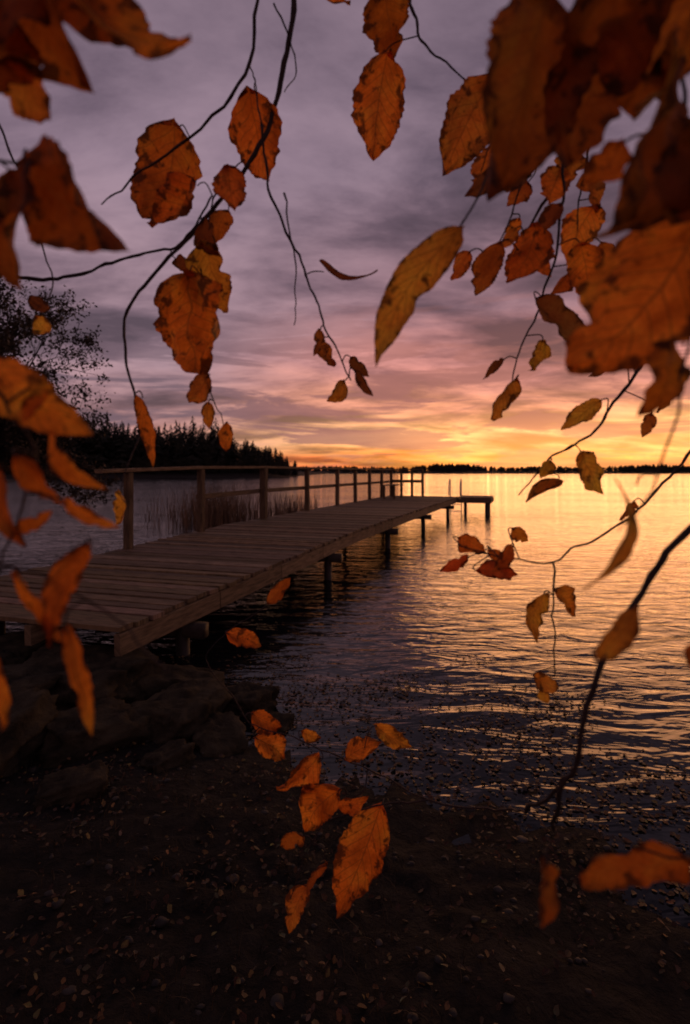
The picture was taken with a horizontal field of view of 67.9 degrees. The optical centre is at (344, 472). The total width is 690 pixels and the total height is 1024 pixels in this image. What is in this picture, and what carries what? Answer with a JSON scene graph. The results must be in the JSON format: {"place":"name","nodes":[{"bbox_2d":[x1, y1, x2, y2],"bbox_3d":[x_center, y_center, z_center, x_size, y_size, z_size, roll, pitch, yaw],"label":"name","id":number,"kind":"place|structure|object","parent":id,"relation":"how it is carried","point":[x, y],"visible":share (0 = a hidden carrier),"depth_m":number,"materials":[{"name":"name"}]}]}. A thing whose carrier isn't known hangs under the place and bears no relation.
{"place":"outdoors","nodes":[
{"label":"outdoors","id":0,"kind":"place"},
{"bbox_2d":[0,473,689,928],"bbox_3d":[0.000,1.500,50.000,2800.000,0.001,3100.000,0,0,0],"label":"lake water","id":1,"kind":"structure","parent":0,"point":[374,607],"depth_m":4.61,"materials":[{"name":"black liquid"}]},
{"bbox_2d":[143,478,328,530],"bbox_3d":[-3.632,0.889,17.825,6.123,1.421,10.182,0,0,0],"label":"reed bed","id":2,"kind":"object","parent":1,"relation":"in","point":[216,512],"visible":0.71,"depth_m":15.24,"materials":[{"name":"brown plant"}]},
{"bbox_2d":[0,466,493,656],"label":"wooden pier","id":3,"kind":"structure","parent":1,"relation":"in","point":[145,593],"depth_m":5.82,"materials":[{"name":"brown wood"}]},
{"bbox_2d":[383,484,403,498],"bbox_3d":[1.650,0.656,17.488,0.439,0.463,1.300,0,0,19],"label":"bench","id":4,"kind":"object","parent":3,"relation":"on","point":[393,490],"visible":0.98,"depth_m":17.50,"materials":[{"name":"brown wood"}]},
{"bbox_2d":[448,479,461,510],"bbox_3d":[4.208,1.228,19.551,0.460,1.945,0.446,0,0,19],"label":"swim ladder","id":5,"kind":"object","parent":3,"relation":"attached to","point":[460,492],"visible":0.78,"depth_m":19.65,"materials":[{"name":"silver metal"}]},
{"bbox_2d":[0,471,689,1023],"bbox_3d":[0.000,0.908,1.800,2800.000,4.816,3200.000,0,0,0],"label":"ground","id":6,"kind":"structure","parent":0,"point":[632,991],"depth_m":1.61,"materials":[{"name":"soil"}]},
{"bbox_2d":[0,685,58,776],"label":"boulder","id":7,"kind":"object","parent":6,"relation":"on","point":[33,712],"visible":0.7,"depth_m":2.51,"materials":[{"name":"stone"}]},
{"bbox_2d":[0,277,133,518],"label":"tree","id":8,"kind":"object","parent":6,"relation":"on","point":[22,446],"visible":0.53,"depth_m":12.90,"materials":[{"name":"black plant"}]},
{"bbox_2d":[32,760,108,810],"bbox_3d":[-1.203,1.402,2.251,0.311,0.147,0.246,-7,-1,-25],"label":"boulder","id":9,"kind":"object","parent":6,"relation":"on","point":[83,782],"visible":0.79,"depth_m":2.19,"materials":[{"name":"stone"}]},
{"bbox_2d":[0,631,163,710],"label":"boulder","id":10,"kind":"object","parent":6,"relation":"on","point":[41,664],"visible":0.46,"depth_m":3.25,"materials":[{"name":"grey stone"}]},
{"bbox_2d":[37,697,153,767],"bbox_3d":[-1.342,1.421,2.748,0.634,0.292,0.485,7,-6,-43],"label":"boulder","id":11,"kind":"object","parent":6,"relation":"on","point":[119,723],"visible":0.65,"depth_m":2.61,"materials":[{"name":"stone"}]},
{"bbox_2d":[0,413,298,475],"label":"forest","id":12,"kind":"object","parent":6,"relation":"on","point":[183,449],"visible":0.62,"depth_m":150.95,"materials":[{"name":"green plant"}]},
{"bbox_2d":[135,739,195,772],"bbox_3d":[-0.897,1.450,2.553,0.213,0.141,0.274,-12,-1,35],"label":"boulder","id":13,"kind":"object","parent":6,"relation":"on","point":[172,754],"visible":0.61,"depth_m":2.52,"materials":[{"name":"stone"}]},
{"bbox_2d":[135,663,225,700],"bbox_3d":[-1.153,1.493,3.490,0.679,0.326,0.539,9,-8,-12],"label":"boulder","id":14,"kind":"object","parent":6,"relation":"on","point":[150,685],"visible":0.33,"depth_m":3.38,"materials":[{"name":"stone"}]},
{"bbox_2d":[130,677,233,743],"bbox_3d":[-0.973,1.458,3.058,0.502,0.323,0.660,-6,-3,15],"label":"boulder","id":15,"kind":"object","parent":6,"relation":"on","point":[182,710],"visible":0.52,"depth_m":2.91,"materials":[{"name":"stone"}]},
{"bbox_2d":[191,711,248,757],"bbox_3d":[-0.695,1.492,2.821,0.309,0.195,0.408,-4,12,-27],"label":"boulder","id":16,"kind":"object","parent":6,"relation":"on","point":[216,734],"visible":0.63,"depth_m":2.75,"materials":[{"name":"stone"}]},
{"bbox_2d":[222,681,279,719],"bbox_3d":[-0.636,1.501,3.300,0.450,0.221,0.365,-8,-2,31],"label":"boulder","id":17,"kind":"object","parent":6,"relation":"on","point":[249,696],"visible":0.48,"depth_m":3.19,"materials":[{"name":"stone"}]},
{"bbox_2d":[270,712,294,732],"bbox_3d":[-0.422,1.523,3.055,0.265,0.126,0.198,-6,4,19],"label":"boulder","id":18,"kind":"object","parent":6,"relation":"on","point":[286,720],"visible":0.22,"depth_m":3.03,"materials":[{"name":"stone"}]},
{"bbox_2d":[0,740,688,1023],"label":"shore pebbles","id":19,"kind":"object","parent":6,"relation":"on","point":[162,922],"visible":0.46,"depth_m":1.61,"materials":[{"name":"grey stone"}]},
{"bbox_2d":[0,0,689,932],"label":"birch tree","id":20,"kind":"object","parent":6,"relation":"on","point":[560,82],"visible":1,"depth_m":0.27,"materials":[{"name":"orange plant"}]},
{"bbox_2d":[0,654,689,1023],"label":"fallen leaves","id":21,"kind":"object","parent":6,"relation":"on","point":[60,1008],"visible":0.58,"depth_m":1.95,"materials":[{"name":"brown plant"}]},
{"bbox_2d":[229,463,689,472],"bbox_3d":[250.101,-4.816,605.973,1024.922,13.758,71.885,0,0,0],"label":"distant treeline","id":22,"kind":"object","parent":6,"relation":"on","point":[448,467],"visible":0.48,"depth_m":585.87,"materials":[{"name":"green plant"}]},
{"bbox_2d":[0,0,689,470],"label":"sky","id":23,"kind":"structure","parent":0,"point":[431,402],"materials":[{"name":"purple"}]}
]}

